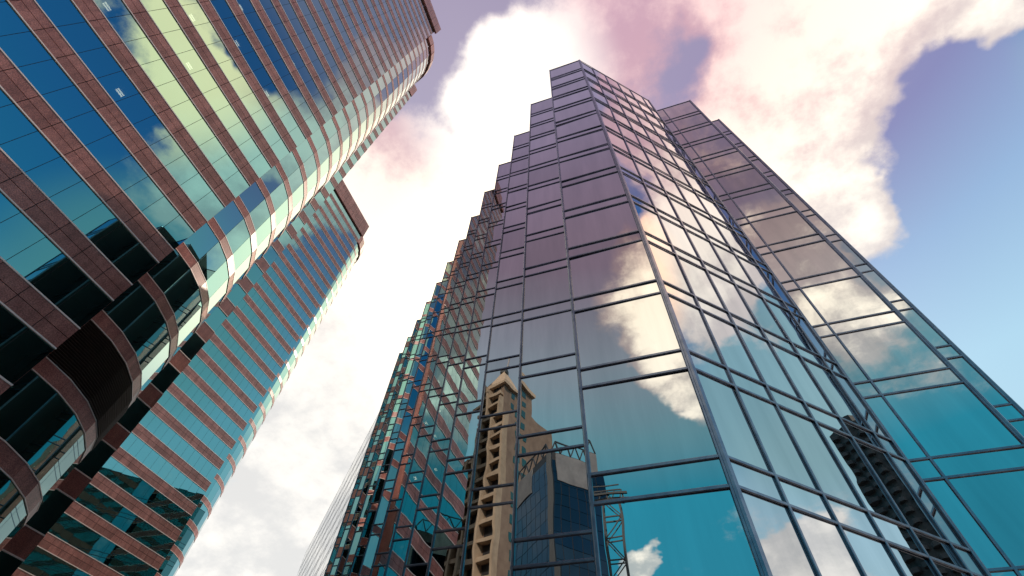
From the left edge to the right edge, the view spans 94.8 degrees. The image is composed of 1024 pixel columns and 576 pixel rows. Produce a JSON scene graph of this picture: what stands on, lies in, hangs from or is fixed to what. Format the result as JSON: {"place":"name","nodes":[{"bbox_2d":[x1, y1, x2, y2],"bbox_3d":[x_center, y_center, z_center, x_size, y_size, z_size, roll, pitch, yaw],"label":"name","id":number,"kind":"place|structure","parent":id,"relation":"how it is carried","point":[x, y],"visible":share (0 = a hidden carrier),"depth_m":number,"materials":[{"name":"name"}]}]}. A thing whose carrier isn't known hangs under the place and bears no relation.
{"place":"outdoors","nodes":[
{"label":"outdoors","id":0,"kind":"place"},
{"bbox_2d":[175,0,1023,575],"label":"sky","id":1,"kind":"structure","parent":0,"point":[900,123],"materials":[{"name":"white"}]},
{"bbox_2d":[324,59,1023,575],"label":"glass tower","id":2,"kind":"structure","parent":0,"point":[680,339],"depth_m":17.87,"materials":[{"name":"blue glass"}]},
{"label":"ground","id":3,"kind":"structure","parent":0,"visible":0},
{"bbox_2d":[11,179,368,575],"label":"banded tower","id":4,"kind":"structure","parent":3,"relation":"on","point":[145,501],"depth_m":86.05,"materials":[{"name":"brown"}]},
{"bbox_2d":[19,546,89,575],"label":"ribbon window","id":5,"kind":"structure","parent":4,"relation":"in","point":[38,569],"depth_m":60.40,"materials":[{"name":"teal glass"}]},
{"bbox_2d":[48,513,157,575],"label":"ribbon window","id":6,"kind":"structure","parent":4,"relation":"in","point":[72,526],"depth_m":66.21,"materials":[{"name":"teal glass"}]},
{"bbox_2d":[75,484,174,557],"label":"ribbon window","id":7,"kind":"structure","parent":4,"relation":"in","point":[143,537],"depth_m":70.12,"materials":[{"name":"teal glass"}]},
{"bbox_2d":[98,457,190,530],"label":"ribbon window","id":8,"kind":"structure","parent":4,"relation":"in","point":[114,474],"depth_m":73.59,"materials":[{"name":"teal glass"}]},
{"bbox_2d":[120,432,204,504],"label":"ribbon window","id":9,"kind":"structure","parent":4,"relation":"in","point":[178,483],"depth_m":77.14,"materials":[{"name":"teal glass"}]},
{"bbox_2d":[157,551,179,575],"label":"curved window","id":10,"kind":"structure","parent":4,"relation":"in","point":[173,564],"depth_m":77.48,"materials":[{"name":"teal glass"}]},
{"bbox_2d":[139,410,218,481],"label":"ribbon window","id":11,"kind":"structure","parent":4,"relation":"in","point":[204,467],"depth_m":80.65,"materials":[{"name":"teal glass"}]},
{"bbox_2d":[174,525,194,560],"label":"curved window","id":12,"kind":"structure","parent":4,"relation":"in","point":[189,537],"depth_m":81.02,"materials":[{"name":"teal glass"}]},
{"bbox_2d":[157,390,230,460],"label":"ribbon window","id":13,"kind":"structure","parent":4,"relation":"in","point":[204,434],"depth_m":84.17,"materials":[{"name":"teal glass"}]},
{"bbox_2d":[190,501,208,534],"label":"curved window","id":14,"kind":"structure","parent":4,"relation":"in","point":[200,519],"depth_m":84.56,"materials":[{"name":"teal glass"}]},
{"bbox_2d":[173,372,241,440],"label":"ribbon window","id":15,"kind":"structure","parent":4,"relation":"in","point":[210,409],"depth_m":87.68,"materials":[{"name":"teal glass"}]},
{"bbox_2d":[204,479,220,511],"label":"curved window","id":16,"kind":"structure","parent":4,"relation":"in","point":[214,489],"depth_m":88.04,"materials":[{"name":"teal glass"}]},
{"bbox_2d":[188,355,252,422],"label":"ribbon window","id":17,"kind":"structure","parent":4,"relation":"in","point":[234,402],"depth_m":91.21,"materials":[{"name":"teal glass"}]},
{"bbox_2d":[217,458,232,489],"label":"curved window","id":18,"kind":"structure","parent":4,"relation":"in","point":[225,468],"depth_m":91.52,"materials":[{"name":"teal glass"}]},
{"bbox_2d":[202,339,262,405],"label":"ribbon window","id":19,"kind":"structure","parent":4,"relation":"in","point":[240,380],"depth_m":94.73,"materials":[{"name":"teal glass"}]},
{"bbox_2d":[229,440,243,469],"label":"curved window","id":20,"kind":"structure","parent":4,"relation":"in","point":[237,449],"depth_m":95.06,"materials":[{"name":"teal glass"}]},
{"bbox_2d":[215,325,271,389],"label":"ribbon window","id":21,"kind":"structure","parent":4,"relation":"in","point":[231,343],"depth_m":98.19,"materials":[{"name":"teal glass"}]},
{"bbox_2d":[241,422,253,450],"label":"curved window","id":22,"kind":"structure","parent":4,"relation":"in","point":[248,432],"depth_m":98.48,"materials":[{"name":"teal glass"}]},
{"bbox_2d":[226,311,280,374],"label":"ribbon window","id":23,"kind":"structure","parent":4,"relation":"in","point":[236,322],"depth_m":101.74,"materials":[{"name":"teal glass"}]},
{"bbox_2d":[251,405,263,433],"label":"curved window","id":24,"kind":"structure","parent":4,"relation":"in","point":[257,416],"depth_m":101.97,"materials":[{"name":"teal glass"}]},
{"bbox_2d":[237,299,288,361],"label":"ribbon window","id":25,"kind":"structure","parent":4,"relation":"in","point":[249,313],"depth_m":105.21,"materials":[{"name":"teal glass"}]},
{"bbox_2d":[261,390,271,417],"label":"curved window","id":26,"kind":"structure","parent":4,"relation":"in","point":[266,400],"depth_m":105.48,"materials":[{"name":"teal glass"}]},
{"bbox_2d":[247,287,295,348],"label":"ribbon window","id":27,"kind":"structure","parent":4,"relation":"in","point":[264,308],"depth_m":108.79,"materials":[{"name":"teal glass"}]},
{"bbox_2d":[270,376,280,402],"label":"curved window","id":28,"kind":"structure","parent":4,"relation":"in","point":[275,386],"depth_m":109.00,"materials":[{"name":"teal glass"}]},
{"bbox_2d":[257,276,303,336],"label":"ribbon window","id":29,"kind":"structure","parent":4,"relation":"in","point":[280,306],"depth_m":112.27,"materials":[{"name":"teal glass"}]},
{"bbox_2d":[278,363,288,388],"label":"curved window","id":30,"kind":"structure","parent":4,"relation":"in","point":[283,372],"depth_m":112.48,"materials":[{"name":"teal glass"}]},
{"bbox_2d":[266,265,309,324],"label":"ribbon window","id":31,"kind":"structure","parent":4,"relation":"in","point":[270,271],"depth_m":115.75,"materials":[{"name":"blue glass"}]},
{"bbox_2d":[286,351,295,376],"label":"curved window","id":32,"kind":"structure","parent":4,"relation":"in","point":[291,359],"depth_m":116.05,"materials":[{"name":"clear glass"}]},
{"bbox_2d":[274,256,316,313],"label":"ribbon window","id":33,"kind":"structure","parent":4,"relation":"in","point":[285,271],"depth_m":119.31,"materials":[{"name":"blue glass"}]},
{"bbox_2d":[294,338,302,362],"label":"curved window","id":34,"kind":"structure","parent":4,"relation":"in","point":[298,346],"depth_m":119.51,"materials":[{"name":"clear glass"}]},
{"bbox_2d":[282,247,322,304],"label":"ribbon window","id":35,"kind":"structure","parent":4,"relation":"in","point":[290,258],"depth_m":122.84,"materials":[{"name":"blue glass"}]},
{"bbox_2d":[301,328,308,350],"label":"curved window","id":36,"kind":"structure","parent":4,"relation":"in","point":[305,335],"depth_m":123.03,"materials":[{"name":"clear glass"}]},
{"bbox_2d":[290,238,327,294],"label":"ribbon window","id":37,"kind":"structure","parent":4,"relation":"in","point":[301,255],"depth_m":126.27,"materials":[{"name":"blue glass"}]},
{"bbox_2d":[308,316,315,339],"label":"curved window","id":38,"kind":"structure","parent":4,"relation":"in","point":[312,326],"depth_m":126.49,"materials":[{"name":"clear glass"}]},
{"bbox_2d":[297,231,333,284],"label":"ribbon window","id":39,"kind":"structure","parent":4,"relation":"in","point":[299,234],"depth_m":129.79,"materials":[{"name":"blue glass"}]},
{"bbox_2d":[303,223,338,276],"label":"ribbon window","id":40,"kind":"structure","parent":4,"relation":"in","point":[308,230],"depth_m":133.32,"materials":[{"name":"blue glass"}]},
{"bbox_2d":[309,215,343,267],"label":"ribbon window","id":41,"kind":"structure","parent":4,"relation":"in","point":[315,224],"depth_m":136.84,"materials":[{"name":"blue glass"}]},
{"bbox_2d":[315,208,347,259],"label":"ribbon window","id":42,"kind":"structure","parent":4,"relation":"in","point":[319,214],"depth_m":140.34,"materials":[{"name":"blue glass"}]},
{"bbox_2d":[321,202,352,253],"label":"ribbon window","id":43,"kind":"structure","parent":4,"relation":"in","point":[323,205],"depth_m":143.77,"materials":[{"name":"blue glass"}]},
{"bbox_2d":[326,196,356,245],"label":"ribbon window","id":44,"kind":"structure","parent":4,"relation":"in","point":[328,199],"depth_m":147.40,"materials":[{"name":"blue glass"}]},
{"bbox_2d":[331,190,360,238],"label":"ribbon window","id":45,"kind":"structure","parent":4,"relation":"in","point":[333,192],"depth_m":150.85,"materials":[{"name":"teal glass"}]},
{"bbox_2d":[0,0,440,575],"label":"banded tower","id":46,"kind":"structure","parent":3,"relation":"on","point":[172,174],"depth_m":34.40,"materials":[{"name":"stone"}]},
{"bbox_2d":[0,551,22,575],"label":"ribbon window","id":47,"kind":"structure","parent":46,"relation":"in","point":[8,563],"depth_m":31.15,"materials":[{"name":"black glass"}]},
{"bbox_2d":[0,470,26,550],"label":"curved window","id":48,"kind":"structure","parent":46,"relation":"in","point":[10,497],"depth_m":25.70,"materials":[{"name":"teal glass"}]},
{"bbox_2d":[0,304,53,383],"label":"ribbon window","id":49,"kind":"structure","parent":46,"relation":"in","point":[28,349],"depth_m":24.21,"materials":[{"name":"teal glass"}]},
{"bbox_2d":[0,370,84,505],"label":"curved window","id":50,"kind":"structure","parent":46,"relation":"in","point":[23,399],"depth_m":26.80,"materials":[{"name":"black glass"}]},
{"bbox_2d":[26,489,72,534],"bbox_3d":[-33.547,15.425,33.407,0.005,2.590,3.420,-14,-56,13],"label":"ribbon window","id":51,"kind":"structure","parent":46,"relation":"in","point":[57,503],"depth_m":33.87,"materials":[{"name":"black glass"}]},
{"bbox_2d":[0,192,111,327],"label":"ribbon window","id":52,"kind":"structure","parent":46,"relation":"in","point":[17,233],"depth_m":26.30,"materials":[{"name":"blue glass"}]},
{"bbox_2d":[0,89,156,283],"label":"ribbon window","id":53,"kind":"structure","parent":46,"relation":"in","point":[30,151],"depth_m":28.32,"materials":[{"name":"blue glass"}]},
{"bbox_2d":[75,440,114,478],"bbox_3d":[-33.356,12.879,36.904,0.003,2.590,3.420,-14,-56,13],"label":"ribbon window","id":54,"kind":"structure","parent":46,"relation":"in","point":[95,459],"depth_m":37.37,"materials":[{"name":"black glass"}]},
{"bbox_2d":[0,0,193,248],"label":"ribbon window","id":55,"kind":"structure","parent":46,"relation":"in","point":[23,49],"depth_m":30.25,"materials":[{"name":"blue glass"}]},
{"bbox_2d":[36,0,223,220],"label":"ribbon window","id":56,"kind":"structure","parent":46,"relation":"in","point":[81,37],"depth_m":33.56,"materials":[{"name":"blue glass"}]},
{"bbox_2d":[118,398,149,431],"bbox_3d":[-33.165,10.333,40.401,0.006,2.590,3.420,-14,-56,13],"label":"ribbon window","id":57,"kind":"structure","parent":46,"relation":"in","point":[137,410],"depth_m":40.91,"materials":[{"name":"black glass"}]},
{"bbox_2d":[103,281,169,396],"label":"curved window","id":58,"kind":"structure","parent":46,"relation":"in","point":[151,327],"depth_m":33.71,"materials":[{"name":"black glass"}]},
{"bbox_2d":[151,363,179,392],"bbox_3d":[-32.974,7.787,43.898,0.006,2.590,3.420,-14,-56,13],"label":"ribbon window","id":59,"kind":"structure","parent":46,"relation":"in","point":[166,376],"depth_m":44.36,"materials":[{"name":"black glass"}]},
{"bbox_2d":[94,0,249,196],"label":"ribbon window","id":60,"kind":"structure","parent":46,"relation":"in","point":[126,26],"depth_m":37.27,"materials":[{"name":"green glass"}]},
{"bbox_2d":[148,249,201,355],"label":"curved window","id":61,"kind":"structure","parent":46,"relation":"in","point":[184,298],"depth_m":37.22,"materials":[{"name":"black glass"}]},
{"bbox_2d":[180,333,204,359],"bbox_3d":[-32.784,5.242,47.396,0.007,2.590,3.420,-14,-56,13],"label":"ribbon window","id":62,"kind":"structure","parent":46,"relation":"in","point":[194,343],"depth_m":47.87,"materials":[{"name":"black glass"}]},
{"bbox_2d":[141,0,270,177],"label":"ribbon window","id":63,"kind":"structure","parent":46,"relation":"in","point":[163,18],"depth_m":40.97,"materials":[{"name":"green glass"}]},
{"bbox_2d":[184,223,228,321],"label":"curved window","id":64,"kind":"structure","parent":46,"relation":"in","point":[200,242],"depth_m":40.73,"materials":[{"name":"green glass"}]},
{"bbox_2d":[205,307,226,331],"bbox_3d":[-32.593,2.696,50.893,0.005,2.590,3.420,-14,-56,13],"label":"ribbon window","id":65,"kind":"structure","parent":46,"relation":"in","point":[216,318],"depth_m":51.37,"materials":[{"name":"teal glass"}]},
{"bbox_2d":[214,201,251,293],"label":"curved window","id":66,"kind":"structure","parent":46,"relation":"in","point":[238,237],"depth_m":44.25,"materials":[{"name":"green glass"}]},
{"bbox_2d":[178,0,289,160],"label":"ribbon window","id":67,"kind":"structure","parent":46,"relation":"in","point":[195,12],"depth_m":44.66,"materials":[{"name":"green glass"}]},
{"bbox_2d":[227,284,245,306],"bbox_3d":[-32.402,0.150,54.391,0.004,2.590,3.420,-14,-56,13],"label":"ribbon window","id":68,"kind":"structure","parent":46,"relation":"in","point":[237,294],"depth_m":54.89,"materials":[{"name":"teal glass"}]},
{"bbox_2d":[246,264,262,284],"bbox_3d":[-32.212,-2.396,57.888,0.005,2.590,3.420,-14,-56,13],"label":"ribbon window","id":69,"kind":"structure","parent":46,"relation":"in","point":[254,273],"depth_m":58.39,"materials":[{"name":"teal glass"}]},
{"bbox_2d":[239,182,271,268],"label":"curved window","id":70,"kind":"structure","parent":46,"relation":"in","point":[252,197],"depth_m":47.77,"materials":[{"name":"green glass"}]},
{"bbox_2d":[210,0,305,145],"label":"ribbon window","id":71,"kind":"structure","parent":46,"relation":"in","point":[222,8],"depth_m":48.31,"materials":[{"name":"blue glass"}]},
{"bbox_2d":[263,246,278,264],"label":"ribbon window","id":72,"kind":"structure","parent":46,"relation":"in","point":[271,254],"depth_m":61.91,"materials":[{"name":"blue glass"}]},
{"bbox_2d":[261,166,288,247],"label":"curved window","id":73,"kind":"structure","parent":46,"relation":"in","point":[272,179],"depth_m":51.24,"materials":[{"name":"green glass"}]},
{"bbox_2d":[237,0,319,133],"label":"ribbon window","id":74,"kind":"structure","parent":46,"relation":"in","point":[246,6],"depth_m":51.97,"materials":[{"name":"blue glass"}]},
{"bbox_2d":[278,230,291,247],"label":"ribbon window","id":75,"kind":"structure","parent":46,"relation":"in","point":[285,238],"depth_m":65.42,"materials":[{"name":"teal glass"}]},
{"bbox_2d":[280,151,303,229],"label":"curved window","id":76,"kind":"structure","parent":46,"relation":"in","point":[289,163],"depth_m":54.79,"materials":[{"name":"green glass"}]},
{"bbox_2d":[259,0,332,121],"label":"ribbon window","id":77,"kind":"structure","parent":46,"relation":"in","point":[271,12],"depth_m":55.65,"materials":[{"name":"blue glass"}]},
{"bbox_2d":[291,216,303,232],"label":"ribbon window","id":78,"kind":"structure","parent":46,"relation":"in","point":[297,223],"depth_m":68.90,"materials":[{"name":"teal glass"}]},
{"bbox_2d":[296,139,316,212],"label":"curved window","id":79,"kind":"structure","parent":46,"relation":"in","point":[304,149],"depth_m":58.26,"materials":[{"name":"green glass"}]},
{"bbox_2d":[304,203,314,218],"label":"ribbon window","id":80,"kind":"structure","parent":46,"relation":"in","point":[309,210],"depth_m":72.42,"materials":[{"name":"teal glass"}]},
{"bbox_2d":[279,0,343,111],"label":"ribbon window","id":81,"kind":"structure","parent":46,"relation":"in","point":[288,9],"depth_m":59.28,"materials":[{"name":"blue glass"}]},
{"bbox_2d":[311,128,328,196],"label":"curved window","id":82,"kind":"structure","parent":46,"relation":"in","point":[318,139],"depth_m":61.77,"materials":[{"name":"green glass"}]},
{"bbox_2d":[296,0,353,103],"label":"ribbon window","id":83,"kind":"structure","parent":46,"relation":"in","point":[303,6],"depth_m":62.92,"materials":[{"name":"blue glass"}]},
{"bbox_2d":[323,118,339,184],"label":"curved window","id":84,"kind":"structure","parent":46,"relation":"in","point":[330,128],"depth_m":65.31,"materials":[{"name":"green glass"}]},
{"bbox_2d":[311,0,362,94],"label":"ribbon window","id":85,"kind":"structure","parent":46,"relation":"in","point":[316,3],"depth_m":66.52,"materials":[{"name":"blue glass"}]},
{"bbox_2d":[335,110,349,171],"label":"curved window","id":86,"kind":"structure","parent":46,"relation":"in","point":[340,117],"depth_m":68.81,"materials":[{"name":"green glass"}]},
{"bbox_2d":[325,0,370,87],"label":"ribbon window","id":87,"kind":"structure","parent":46,"relation":"in","point":[329,3],"depth_m":70.16,"materials":[{"name":"blue glass"}]},
{"bbox_2d":[345,101,358,160],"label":"curved window","id":88,"kind":"structure","parent":46,"relation":"in","point":[350,109],"depth_m":72.27,"materials":[{"name":"green glass"}]},
{"bbox_2d":[337,0,378,81],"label":"ribbon window","id":89,"kind":"structure","parent":46,"relation":"in","point":[343,8],"depth_m":73.79,"materials":[{"name":"blue glass"}]},
{"bbox_2d":[354,94,366,151],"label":"curved window","id":90,"kind":"structure","parent":46,"relation":"in","point":[359,102],"depth_m":75.82,"materials":[{"name":"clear glass"}]},
{"bbox_2d":[348,0,384,74],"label":"ribbon window","id":91,"kind":"structure","parent":46,"relation":"in","point":[352,5],"depth_m":77.44,"materials":[{"name":"blue glass"}]},
{"bbox_2d":[362,88,373,142],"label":"curved window","id":92,"kind":"structure","parent":46,"relation":"in","point":[366,93],"depth_m":79.37,"materials":[{"name":"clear glass"}]},
{"bbox_2d":[357,0,391,69],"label":"ribbon window","id":93,"kind":"structure","parent":46,"relation":"in","point":[360,2],"depth_m":81.06,"materials":[{"name":"blue glass"}]},
{"bbox_2d":[369,81,380,134],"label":"curved window","id":94,"kind":"structure","parent":46,"relation":"in","point":[374,87],"depth_m":82.81,"materials":[{"name":"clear glass"}]},
{"bbox_2d":[376,76,386,126],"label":"curved window","id":95,"kind":"structure","parent":46,"relation":"in","point":[381,82],"depth_m":86.33,"materials":[{"name":"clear glass"}]},
{"bbox_2d":[366,0,396,64],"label":"ribbon window","id":96,"kind":"structure","parent":46,"relation":"in","point":[369,2],"depth_m":84.64,"materials":[{"name":"blue glass"}]},
{"bbox_2d":[381,71,392,121],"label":"curved window","id":97,"kind":"structure","parent":46,"relation":"in","point":[390,90],"depth_m":89.88,"materials":[{"name":"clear glass"}]},
{"bbox_2d":[374,0,402,59],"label":"ribbon window","id":98,"kind":"structure","parent":46,"relation":"in","point":[376,1],"depth_m":88.32,"materials":[{"name":"blue glass"}]},
{"bbox_2d":[387,66,397,114],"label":"curved window","id":99,"kind":"structure","parent":46,"relation":"in","point":[392,70],"depth_m":93.39,"materials":[{"name":"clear glass"}]},
{"bbox_2d":[382,0,406,55],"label":"ribbon window","id":100,"kind":"structure","parent":46,"relation":"in","point":[384,2],"depth_m":91.90,"materials":[{"name":"blue glass"}]},
{"bbox_2d":[393,62,402,107],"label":"curved window","id":101,"kind":"structure","parent":46,"relation":"in","point":[398,67],"depth_m":96.92,"materials":[{"name":"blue glass"}]},
{"bbox_2d":[389,0,411,51],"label":"ribbon window","id":102,"kind":"structure","parent":46,"relation":"in","point":[391,3],"depth_m":95.52,"materials":[{"name":"blue glass"}]},
{"bbox_2d":[397,58,407,103],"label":"curved window","id":103,"kind":"structure","parent":46,"relation":"in","point":[403,63],"depth_m":100.22,"materials":[{"name":"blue glass"}]},
{"bbox_2d":[395,0,415,47],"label":"ribbon window","id":104,"kind":"structure","parent":46,"relation":"in","point":[397,3],"depth_m":99.09,"materials":[{"name":"blue glass"}]},
{"bbox_2d":[403,54,411,96],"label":"curved window","id":105,"kind":"structure","parent":46,"relation":"in","point":[407,57],"depth_m":103.88,"materials":[{"name":"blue glass"}]},
{"bbox_2d":[401,0,419,44],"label":"ribbon window","id":106,"kind":"structure","parent":46,"relation":"in","point":[402,1],"depth_m":102.71,"materials":[{"name":"blue glass"}]},
{"bbox_2d":[408,50,415,90],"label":"curved window","id":107,"kind":"structure","parent":46,"relation":"in","point":[411,53],"depth_m":107.31,"materials":[{"name":"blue glass"}]},
{"bbox_2d":[406,0,423,41],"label":"ribbon window","id":108,"kind":"structure","parent":46,"relation":"in","point":[407,1],"depth_m":106.37,"materials":[{"name":"blue glass"}]},
{"bbox_2d":[411,47,419,87],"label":"curved window","id":109,"kind":"structure","parent":46,"relation":"in","point":[415,50],"depth_m":110.89,"materials":[{"name":"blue glass"}]},
{"bbox_2d":[411,0,427,37],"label":"ribbon window","id":110,"kind":"structure","parent":46,"relation":"in","point":[412,1],"depth_m":109.90,"materials":[{"name":"blue glass"}]},
{"bbox_2d":[297,413,378,575],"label":"glass slab block","id":111,"kind":"structure","parent":3,"relation":"on","point":[316,558],"depth_m":82.49,"materials":[{"name":"grey glass"}]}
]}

